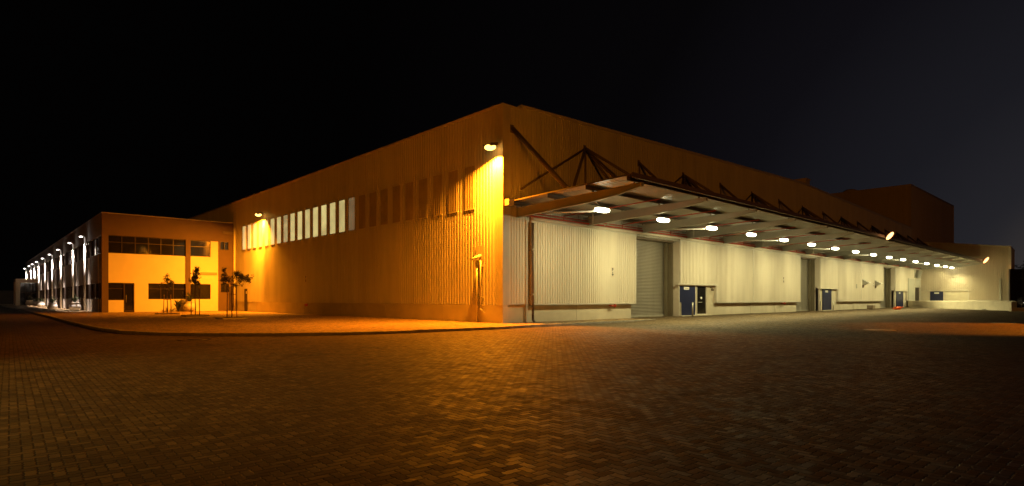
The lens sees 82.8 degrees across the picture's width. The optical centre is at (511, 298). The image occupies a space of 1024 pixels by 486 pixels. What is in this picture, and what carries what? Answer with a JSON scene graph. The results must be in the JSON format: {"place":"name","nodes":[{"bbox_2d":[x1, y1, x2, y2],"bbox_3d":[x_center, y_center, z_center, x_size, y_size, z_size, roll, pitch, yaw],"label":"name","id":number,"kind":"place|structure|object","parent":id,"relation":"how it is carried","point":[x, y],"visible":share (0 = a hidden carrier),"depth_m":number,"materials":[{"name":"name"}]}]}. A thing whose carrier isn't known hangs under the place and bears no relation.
{"place":"outdoors","nodes":[
{"label":"outdoors","id":0,"kind":"place"},
{"bbox_2d":[0,304,643,332],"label":"pavement","id":1,"kind":"structure","parent":0,"point":[263,322],"depth_m":31.14,"materials":[{"name":"concrete"}]},
{"bbox_2d":[25,300,32,305],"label":"plant pot","id":2,"kind":"object","parent":1,"relation":"on","point":[29,303],"visible":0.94,"depth_m":102.12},
{"bbox_2d":[36,261,39,301],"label":"column light","id":3,"kind":"object","parent":1,"relation":"on","point":[38,280],"visible":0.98,"depth_m":99.74,"materials":[{"name":"metal"}]},
{"bbox_2d":[37,302,44,306],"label":"plant pot","id":4,"kind":"object","parent":1,"relation":"on","point":[40,304],"visible":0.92,"depth_m":82.89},
{"bbox_2d":[41,258,45,306],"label":"column light","id":5,"kind":"object","parent":1,"relation":"on","point":[45,281],"visible":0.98,"depth_m":91.11,"materials":[{"name":"metal"}]},
{"bbox_2d":[48,254,52,298],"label":"column light","id":6,"kind":"object","parent":1,"relation":"on","point":[52,274],"visible":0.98,"depth_m":82.80,"materials":[{"name":"metal"}]},
{"bbox_2d":[47,303,57,309],"bbox_3d":[-50.926,0.914,64.297,0.920,0.773,0.920,0,0,-43],"label":"plant pot","id":7,"kind":"object","parent":1,"relation":"on","point":[52,306],"visible":1,"depth_m":64.00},
{"bbox_2d":[57,249,61,307],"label":"column light","id":8,"kind":"object","parent":1,"relation":"on","point":[60,278],"visible":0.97,"depth_m":74.65,"materials":[{"name":"metal"}]},
{"bbox_2d":[68,242,73,301],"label":"column light","id":9,"kind":"object","parent":1,"relation":"on","point":[72,269],"visible":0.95,"depth_m":65.65,"materials":[{"name":"metal"}]},
{"bbox_2d":[68,302,80,310],"bbox_3d":[-43.860,0.859,58.211,1.050,0.882,1.050,0,0,-43],"label":"plant pot","id":10,"kind":"object","parent":1,"relation":"on","point":[74,306],"visible":0.91,"depth_m":57.85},
{"bbox_2d":[79,236,85,310],"bbox_3d":[-43.443,-2.495,58.696,0.570,7.610,0.240,0,0,-43],"label":"column light","id":11,"kind":"object","parent":1,"relation":"on","point":[84,273],"visible":0.98,"depth_m":58.76,"materials":[{"name":"white paint"}]},
{"bbox_2d":[26,212,232,311],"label":"office block","id":12,"kind":"structure","parent":1,"relation":"on","point":[132,260],"depth_m":57.19,"materials":[{"name":"grey paint"}]},
{"bbox_2d":[42,263,44,273],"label":"window","id":13,"kind":"structure","parent":12,"relation":"in","point":[43,265],"depth_m":97.95,"materials":[{"name":"black glass"}]},
{"bbox_2d":[49,260,51,270],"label":"window","id":14,"kind":"structure","parent":12,"relation":"in","point":[50,262],"depth_m":88.86,"materials":[{"name":"black glass"}]},
{"bbox_2d":[53,288,55,298],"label":"window","id":15,"kind":"structure","parent":12,"relation":"in","point":[54,290],"depth_m":84.85,"materials":[{"name":"black glass"}]},
{"bbox_2d":[53,258,55,269],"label":"window","id":16,"kind":"structure","parent":12,"relation":"in","point":[54,260],"depth_m":84.85,"materials":[{"name":"black glass"}]},
{"bbox_2d":[57,288,59,298],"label":"window","id":17,"kind":"structure","parent":12,"relation":"in","point":[58,289],"depth_m":81.04,"materials":[{"name":"black glass"}]},
{"bbox_2d":[57,256,59,268],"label":"window","id":18,"kind":"structure","parent":12,"relation":"in","point":[58,258],"depth_m":81.04,"materials":[{"name":"black glass"}]},
{"bbox_2d":[62,287,64,298],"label":"window","id":19,"kind":"structure","parent":12,"relation":"in","point":[63,288],"depth_m":76.60,"materials":[{"name":"black glass"}]},
{"bbox_2d":[62,254,64,266],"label":"window","id":20,"kind":"structure","parent":12,"relation":"in","point":[63,255],"depth_m":76.60,"materials":[{"name":"black glass"}]},
{"bbox_2d":[66,286,71,298],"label":"window","id":21,"kind":"structure","parent":12,"relation":"in","point":[68,289],"depth_m":71.85,"materials":[{"name":"black glass"}]},
{"bbox_2d":[66,250,71,265],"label":"window","id":22,"kind":"structure","parent":12,"relation":"in","point":[69,254],"depth_m":71.85,"materials":[{"name":"black glass"}]},
{"bbox_2d":[74,248,76,262],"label":"window","id":23,"kind":"structure","parent":12,"relation":"in","point":[75,250],"depth_m":67.66,"materials":[{"name":"black glass"}]},
{"bbox_2d":[78,285,83,298],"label":"window","id":24,"kind":"structure","parent":12,"relation":"in","point":[80,288],"depth_m":63.94,"materials":[{"name":"black glass"}]},
{"bbox_2d":[78,245,83,260],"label":"window","id":25,"kind":"structure","parent":12,"relation":"in","point":[80,249],"depth_m":63.94,"materials":[{"name":"black glass"}]},
{"bbox_2d":[86,284,89,298],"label":"window","id":26,"kind":"structure","parent":12,"relation":"in","point":[87,286],"depth_m":60.08,"materials":[{"name":"black glass"}]},
{"bbox_2d":[86,242,89,258],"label":"window","id":27,"kind":"structure","parent":12,"relation":"in","point":[87,244],"depth_m":60.08,"materials":[{"name":"black glass"}]},
{"bbox_2d":[91,283,98,298],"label":"window","id":28,"kind":"structure","parent":12,"relation":"in","point":[94,287],"depth_m":56.66,"materials":[{"name":"black glass"}]},
{"bbox_2d":[91,237,98,256],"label":"window","id":29,"kind":"structure","parent":12,"relation":"in","point":[95,242],"depth_m":56.66,"materials":[{"name":"black glass"}]},
{"bbox_2d":[99,283,100,298],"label":"window","id":30,"kind":"structure","parent":12,"relation":"in","point":[99,283],"depth_m":54.48,"materials":[{"name":"black glass"}]},
{"bbox_2d":[99,236,100,253],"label":"window","id":31,"kind":"structure","parent":12,"relation":"in","point":[99,236],"depth_m":54.48,"materials":[{"name":"black glass"}]},
{"bbox_2d":[108,283,123,299],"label":"window","id":32,"kind":"structure","parent":12,"relation":"in","point":[115,290],"depth_m":53.83,"materials":[{"name":"black glass"}]},
{"bbox_2d":[124,283,133,311],"bbox_3d":[-35.985,-0.065,54.508,0.850,2.730,0.110,0,0,-43],"label":"entrance door","id":33,"kind":"structure","parent":12,"relation":"in","point":[128,287],"depth_m":54.50,"materials":[{"name":"brown glass"}]},
{"bbox_2d":[108,235,184,255],"bbox_3d":[-34.859,-5.000,55.595,6.380,1.660,0.072,0,0,-43],"label":"window","id":34,"kind":"structure","parent":12,"relation":"in","point":[116,243],"depth_m":55.46,"materials":[{"name":"black glass"}]},
{"bbox_2d":[148,283,184,298],"bbox_3d":[-33.694,-0.665,56.678,3.200,1.530,0.072,0,0,-43],"label":"window","id":35,"kind":"structure","parent":12,"relation":"in","point":[178,290],"depth_m":56.60,"materials":[{"name":"black glass"}]},
{"bbox_2d":[191,240,209,256],"bbox_3d":[-31.527,-5.015,58.693,1.860,1.630,0.072,0,0,-43],"label":"window","id":36,"kind":"structure","parent":12,"relation":"in","point":[199,248],"depth_m":58.72,"materials":[{"name":"black glass"}]},
{"bbox_2d":[191,284,209,298],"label":"window","id":37,"kind":"structure","parent":12,"relation":"in","point":[204,288],"depth_m":58.80,"materials":[{"name":"black glass"}]},
{"bbox_2d":[220,242,227,249],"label":"window","id":38,"kind":"structure","parent":12,"relation":"in","point":[223,245],"depth_m":60.04,"materials":[{"name":"black glass"}]},
{"bbox_2d":[221,283,228,291],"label":"window","id":39,"kind":"structure","parent":12,"relation":"in","point":[224,287],"depth_m":60.08,"materials":[{"name":"black glass"}]},
{"bbox_2d":[229,287,232,310],"bbox_3d":[-29.264,0.050,60.562,0.540,2.500,0.025,0,0,-43],"label":"door","id":40,"kind":"structure","parent":12,"relation":"in","point":[230,306],"depth_m":60.48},
{"bbox_2d":[173,300,181,311],"bbox_3d":[-32.287,0.578,56.359,1.628,1.444,1.436,0,0,27],"label":"agave","id":41,"kind":"object","parent":1,"relation":"on","point":[178,305],"visible":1,"depth_m":56.16,"materials":[{"name":"green plant"}]},
{"bbox_2d":[183,302,194,310],"bbox_3d":[-31.750,0.817,57.142,1.150,0.966,1.150,0,0,-43],"label":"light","id":42,"kind":"object","parent":1,"relation":"on","point":[186,306],"visible":0.88,"depth_m":56.71,"materials":[{"name":"yellow"}]},
{"bbox_2d":[185,293,193,301],"bbox_3d":[-31.805,-0.059,57.056,1.133,1.118,1.248,0,0,-43],"label":"pot plant","id":43,"kind":"object","parent":42,"relation":"in","point":[188,298],"visible":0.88,"depth_m":56.99,"materials":[{"name":"green plant"}]},
{"bbox_2d":[181,314,209,316],"bbox_3d":[-23.026,1.268,42.177,1.500,0.164,1.500,0,0,-43],"label":"tree surround","id":44,"kind":"object","parent":1,"relation":"on","point":[194,315],"visible":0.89,"depth_m":41.51,"materials":[{"name":"concrete"}]},
{"bbox_2d":[188,266,200,314],"bbox_3d":[-23.115,-0.530,42.203,0.969,3.663,0.715,0,0,13],"label":"young tree","id":45,"kind":"object","parent":44,"relation":"in","point":[194,278],"visible":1,"depth_m":42.16,"materials":[{"name":"green plant"}]},
{"bbox_2d":[191,288,199,314],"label":"tree stakes","id":46,"kind":"object","parent":44,"relation":"in","point":[199,300],"visible":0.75,"depth_m":42.16,"materials":[{"name":"brown wood"}]},
{"bbox_2d":[215,317,247,319],"bbox_3d":[-17.642,1.270,36.532,1.500,0.161,1.500,0,0,-43],"label":"tree surround","id":47,"kind":"object","parent":1,"relation":"on","point":[222,318],"visible":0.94,"depth_m":36.26,"materials":[{"name":"concrete"}]},
{"bbox_2d":[227,285,236,316],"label":"tree stakes","id":48,"kind":"object","parent":47,"relation":"in","point":[227,301],"visible":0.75,"depth_m":36.51,"materials":[{"name":"brown wood"}]},
{"bbox_2d":[220,267,253,316],"bbox_3d":[-17.357,-0.339,36.527,2.091,3.281,0.907,0,0,-8],"label":"young tree","id":49,"kind":"object","parent":47,"relation":"in","point":[224,279],"visible":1,"depth_m":36.50,"materials":[{"name":"green plant"}]},
{"bbox_2d":[0,305,654,335],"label":"kerb","id":50,"kind":"structure","parent":1,"relation":"on","point":[302,333],"depth_m":23.24,"materials":[{"name":"concrete"}]},
{"bbox_2d":[0,306,1023,485],"bbox_3d":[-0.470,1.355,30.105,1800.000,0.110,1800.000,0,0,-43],"label":"ground","id":51,"kind":"structure","parent":0,"point":[926,397],"depth_m":7.70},
{"bbox_2d":[0,291,13,303],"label":"boundary wall","id":52,"kind":"structure","parent":51,"relation":"on","point":[6,297],"depth_m":130.09,"materials":[{"name":"paint"}]},
{"bbox_2d":[14,279,37,305],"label":"entrance porch","id":53,"kind":"object","parent":51,"relation":"on","point":[24,289],"visible":0.8,"depth_m":104.36,"materials":[{"name":"beige paint"}]},
{"bbox_2d":[188,103,922,322],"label":"warehouse","id":54,"kind":"structure","parent":51,"relation":"on","point":[426,225],"depth_m":38.95,"materials":[{"name":"white metal"}]},
{"bbox_2d":[242,226,245,249],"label":"window","id":55,"kind":"structure","parent":54,"relation":"in","point":[244,227],"depth_m":58.53,"materials":[{"name":"white glass"}]},
{"bbox_2d":[244,289,247,310],"bbox_3d":[-26.711,0.175,58.311,0.086,2.250,0.850,0,0,-43],"label":"door","id":56,"kind":"structure","parent":54,"relation":"in","point":[245,290],"depth_m":58.36,"materials":[{"name":"black paint"}]},
{"bbox_2d":[248,224,250,248],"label":"window","id":57,"kind":"structure","parent":54,"relation":"in","point":[249,226],"depth_m":57.47,"materials":[{"name":"yellow"}]},
{"bbox_2d":[253,223,256,247],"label":"window","id":58,"kind":"structure","parent":54,"relation":"in","point":[254,224],"depth_m":56.47,"materials":[{"name":"yellow"}]},
{"bbox_2d":[255,212,265,215],"bbox_3d":[-23.482,-7.870,54.178,0.936,0.500,0.660,0,0,-43],"label":"wall floodlight","id":59,"kind":"object","parent":54,"relation":"attached to","point":[259,213],"depth_m":53.87,"materials":[{"name":"brown paint"}]},
{"bbox_2d":[259,221,261,246],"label":"window","id":60,"kind":"structure","parent":54,"relation":"in","point":[260,223],"depth_m":55.27,"materials":[{"name":"yellow"}]},
{"bbox_2d":[264,220,267,245],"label":"window","id":61,"kind":"structure","parent":54,"relation":"in","point":[266,221],"depth_m":54.14,"materials":[{"name":"yellow"}]},
{"bbox_2d":[271,218,274,244],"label":"window","id":62,"kind":"structure","parent":54,"relation":"in","point":[272,220],"depth_m":53.06,"materials":[{"name":"white glass"}]},
{"bbox_2d":[277,216,280,243],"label":"window","id":63,"kind":"structure","parent":54,"relation":"in","point":[278,218],"depth_m":51.88,"materials":[{"name":"white glass"}]},
{"bbox_2d":[283,214,287,242],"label":"window","id":64,"kind":"structure","parent":54,"relation":"in","point":[285,216],"depth_m":50.85,"materials":[{"name":"beige glass"}]},
{"bbox_2d":[290,212,294,241],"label":"window","id":65,"kind":"structure","parent":54,"relation":"in","point":[292,216],"depth_m":49.75,"materials":[{"name":"white glass"}]},
{"bbox_2d":[297,211,301,240],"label":"window","id":66,"kind":"structure","parent":54,"relation":"in","point":[299,212],"depth_m":48.67,"materials":[{"name":"white glass"}]},
{"bbox_2d":[305,208,309,238],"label":"window","id":67,"kind":"structure","parent":54,"relation":"in","point":[307,212],"depth_m":47.51,"materials":[{"name":"yellow"}]},
{"bbox_2d":[313,206,317,237],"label":"window","id":68,"kind":"structure","parent":54,"relation":"in","point":[315,209],"depth_m":46.40,"materials":[{"name":"yellow"}]},
{"bbox_2d":[321,204,326,235],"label":"window","id":69,"kind":"structure","parent":54,"relation":"in","point":[323,207],"depth_m":45.38,"materials":[{"name":"yellow"}]},
{"bbox_2d":[330,202,335,234],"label":"window","id":70,"kind":"structure","parent":54,"relation":"in","point":[332,205],"depth_m":44.26,"materials":[{"name":"yellow"}]},
{"bbox_2d":[339,199,344,232],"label":"window","id":71,"kind":"structure","parent":54,"relation":"in","point":[342,202],"depth_m":43.02,"materials":[{"name":"yellow"}]},
{"bbox_2d":[348,197,354,230],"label":"window","id":72,"kind":"structure","parent":54,"relation":"in","point":[351,200],"depth_m":41.91,"materials":[{"name":"beige glass"}]},
{"bbox_2d":[358,194,364,229],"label":"window","id":73,"kind":"structure","parent":54,"relation":"in","point":[361,197],"depth_m":40.86,"materials":[{"name":"brown glass"}]},
{"bbox_2d":[369,191,375,227],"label":"window","id":74,"kind":"structure","parent":54,"relation":"in","point":[372,194],"depth_m":39.69,"materials":[{"name":"brown glass"}]},
{"bbox_2d":[380,188,387,225],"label":"window","id":75,"kind":"structure","parent":54,"relation":"in","point":[384,192],"depth_m":38.63,"materials":[{"name":"brown glass"}]},
{"bbox_2d":[392,185,399,223],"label":"window","id":76,"kind":"structure","parent":54,"relation":"in","point":[396,189],"depth_m":37.54,"materials":[{"name":"brown glass"}]},
{"bbox_2d":[405,181,412,220],"bbox_3d":[-6.460,-6.085,36.475,0.040,2.430,0.920,0,0,-43],"label":"window","id":77,"kind":"structure","parent":54,"relation":"in","point":[409,185],"depth_m":36.42,"materials":[{"name":"brown glass"}]},
{"bbox_2d":[418,177,426,218],"bbox_3d":[-5.430,-6.085,35.367,0.040,2.430,0.920,0,0,-43],"label":"window","id":78,"kind":"structure","parent":54,"relation":"in","point":[422,182],"depth_m":35.36,"materials":[{"name":"brown glass"}]},
{"bbox_2d":[433,173,441,215],"bbox_3d":[-4.400,-6.085,34.259,0.040,2.430,0.920,0,0,-43],"label":"window","id":79,"kind":"structure","parent":54,"relation":"in","point":[437,179],"depth_m":34.23,"materials":[{"name":"brown glass"}]},
{"bbox_2d":[448,169,457,213],"bbox_3d":[-3.370,-6.085,33.151,0.040,2.430,0.920,0,0,-43],"label":"window","id":80,"kind":"structure","parent":54,"relation":"in","point":[452,175],"depth_m":33.09,"materials":[{"name":"brown glass"}]},
{"bbox_2d":[464,165,474,210],"bbox_3d":[-2.340,-6.085,32.043,0.040,2.430,0.920,0,0,-43],"label":"window","id":81,"kind":"structure","parent":54,"relation":"in","point":[469,170],"depth_m":31.99,"materials":[{"name":"glass"}]},
{"bbox_2d":[483,142,498,150],"bbox_3d":[-1.010,-7.890,30.067,0.857,0.500,0.660,0,0,-43],"label":"wall floodlight","id":82,"kind":"object","parent":54,"relation":"attached to","point":[491,146],"depth_m":29.79,"materials":[{"name":"brown paint"}]},
{"bbox_2d":[631,237,673,316],"bbox_3d":[9.377,-1.360,40.133,5.680,5.520,0.680,0,0,-43],"label":"roller door","id":83,"kind":"structure","parent":54,"relation":"in","point":[654,257],"depth_m":41.10,"materials":[{"name":"grey metal"}]},
{"bbox_2d":[680,285,695,315],"bbox_3d":[12.813,0.168,42.474,2.340,2.265,0.090,0,0,-43],"label":"door","id":84,"kind":"structure","parent":54,"relation":"in","point":[687,292],"depth_m":42.49,"materials":[{"name":"blue paint"}]},
{"bbox_2d":[696,285,706,314],"bbox_3d":[14.315,0.190,43.876,1.510,2.320,0.079,0,0,-43],"label":"glass door","id":85,"kind":"structure","parent":54,"relation":"in","point":[701,290],"depth_m":43.94,"materials":[{"name":"glass"}]},
{"bbox_2d":[532,217,918,269],"bbox_3d":[31.447,-4.270,59.477,82.850,0.169,0.169,0,0,-43],"label":"round duct","id":86,"kind":"object","parent":54,"relation":"attached to","point":[606,228],"visible":0.89,"depth_m":41.30,"materials":[{"name":"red metal"}]},
{"bbox_2d":[504,124,983,269],"bbox_3d":[33.432,-6.635,56.242,85.191,4.929,7.882,0,0,-43],"label":"loading canopy","id":87,"kind":"object","parent":54,"relation":"attached to","point":[677,199],"visible":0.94,"depth_m":35.77,"materials":[{"name":"grey metal"}]},
{"bbox_2d":[594,201,609,212],"bbox_3d":[4.507,-4.645,28.996,1.000,0.710,0.440,0,0,-43],"label":"canopy light","id":88,"kind":"object","parent":87,"relation":"hanging from","point":[601,209],"visible":0.99,"depth_m":28.78,"materials":[{"name":"grey paint"}]},
{"bbox_2d":[657,214,669,222],"bbox_3d":[8.535,-4.645,32.741,1.000,0.710,0.440,0,0,-43],"label":"canopy light","id":89,"kind":"object","parent":87,"relation":"hanging from","point":[663,219],"visible":0.98,"depth_m":32.51,"materials":[{"name":"metal"}]},
{"bbox_2d":[706,223,716,229],"bbox_3d":[12.563,-4.645,36.486,1.000,0.710,0.440,0,0,-43],"label":"canopy light","id":90,"kind":"object","parent":87,"relation":"hanging from","point":[710,227],"visible":0.96,"depth_m":36.23,"materials":[{"name":"metal"}]},
{"bbox_2d":[529,198,969,268],"bbox_3d":[33.179,-4.599,56.697,82.900,0.497,6.331,0,0,-43],"label":"sprinkler pipe","id":91,"kind":"object","parent":87,"relation":"attached to","point":[670,232],"visible":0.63,"depth_m":39.72,"materials":[{"name":"red metal"}]},
{"bbox_2d":[746,231,755,236],"bbox_3d":[16.591,-4.645,40.231,1.000,0.710,0.440,0,0,-43],"label":"canopy light","id":92,"kind":"object","parent":87,"relation":"hanging from","point":[751,234],"visible":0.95,"depth_m":39.95,"materials":[{"name":"metal"}]},
{"bbox_2d":[885,232,893,239],"bbox_3d":[32.041,-5.281,49.244,0.608,0.658,0.464,0,0,21],"label":"edge floodlight","id":93,"kind":"object","parent":87,"relation":"attached to","point":[889,235],"visible":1,"depth_m":49.11,"materials":[{"name":"brown paint"}]},
{"bbox_2d":[796,257,815,310],"bbox_3d":[29.298,-1.360,58.653,5.520,5.520,0.680,0,0,-43],"label":"roller door","id":94,"kind":"structure","parent":54,"relation":"in","point":[807,303],"depth_m":60.27,"materials":[{"name":"grey metal"}]},
{"bbox_2d":[822,289,831,309],"bbox_3d":[33.466,0.168,61.675,2.500,2.265,0.090,0,0,-43],"label":"door","id":95,"kind":"structure","parent":54,"relation":"in","point":[826,293],"depth_m":61.62,"materials":[{"name":"blue paint"}]},
{"bbox_2d":[862,279,870,287],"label":"wall hood","id":96,"kind":"object","parent":54,"relation":"attached to","point":[864,282],"depth_m":69.03,"materials":[{"name":"grey paint"}]},
{"bbox_2d":[875,280,882,287],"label":"wall hood","id":97,"kind":"object","parent":54,"relation":"attached to","point":[877,283],"depth_m":72.31,"materials":[{"name":"grey paint"}]},
{"bbox_2d":[880,267,890,307],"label":"roller door","id":98,"kind":"structure","parent":54,"relation":"in","point":[886,303],"depth_m":79.01,"materials":[{"name":"grey metal"}]},
{"bbox_2d":[896,291,902,306],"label":"door","id":99,"kind":"structure","parent":54,"relation":"in","point":[899,294],"depth_m":80.55,"materials":[{"name":"blue paint"}]},
{"bbox_2d":[867,305,874,308],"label":"wooden crate","id":100,"kind":"object","parent":51,"relation":"on","point":[870,306],"visible":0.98,"depth_m":67.87,"materials":[{"name":"brown wood"}]},
{"bbox_2d":[863,329,895,330],"bbox_3d":[15.734,1.363,24.819,1.200,0.032,1.200,0,0,-43],"label":"manhole cover","id":101,"kind":"object","parent":51,"relation":"on","point":[878,330],"visible":0.97,"depth_m":24.52,"materials":[{"name":"metal"}]},
{"bbox_2d":[908,301,1016,310],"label":"loading platform","id":102,"kind":"structure","parent":51,"relation":"on","point":[993,305],"depth_m":67.61,"materials":[{"name":"paint"}]},
{"bbox_2d":[919,241,1014,300],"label":"dock building","id":103,"kind":"structure","parent":102,"relation":"on","point":[988,280],"depth_m":83.32,"materials":[{"name":"beige paint"}]},
{"bbox_2d":[930,291,942,300],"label":"door","id":104,"kind":"structure","parent":103,"relation":"in","point":[936,295],"depth_m":86.35,"materials":[{"name":"blue paint"}]},
{"bbox_2d":[1009,269,1023,300],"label":"steel gate","id":105,"kind":"structure","parent":51,"relation":"on","point":[1016,284],"depth_m":77.67,"materials":[{"name":"black metal"}]},
{"bbox_2d":[1009,308,1023,310],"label":"wall","id":106,"kind":"structure","parent":51,"relation":"on","point":[1016,309],"depth_m":57.58,"materials":[{"name":"paint"}]},
{"bbox_2d":[1016,297,1023,307],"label":"parked car","id":107,"kind":"object","parent":51,"relation":"on","point":[1020,301],"visible":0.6,"depth_m":75.31,"materials":[{"name":"paint"}]},
{"bbox_2d":[0,0,1023,290],"label":"sky","id":108,"kind":"structure","parent":0,"point":[183,109],"materials":[{"name":"black"}]},
{"bbox_2d":[832,184,953,268],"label":"tall block","id":109,"kind":"structure","parent":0,"point":[925,216],"depth_m":89.06,"materials":[{"name":"brown metal"}]},
{"bbox_3d":[-28.410,1.271,47.821,1.500,0.158,1.500,0,0,-43],"label":"tree surround","id":110,"kind":"object","parent":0,"visible":0},
{"bbox_2d":[159,273,174,312],"bbox_3d":[-28.421,-0.394,47.875,1.289,3.389,0.754,0,0,3],"label":"young tree","id":111,"kind":"object","parent":110,"relation":"in","point":[170,282],"visible":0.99,"depth_m":47.78,"materials":[{"name":"green plant"}]}
]}

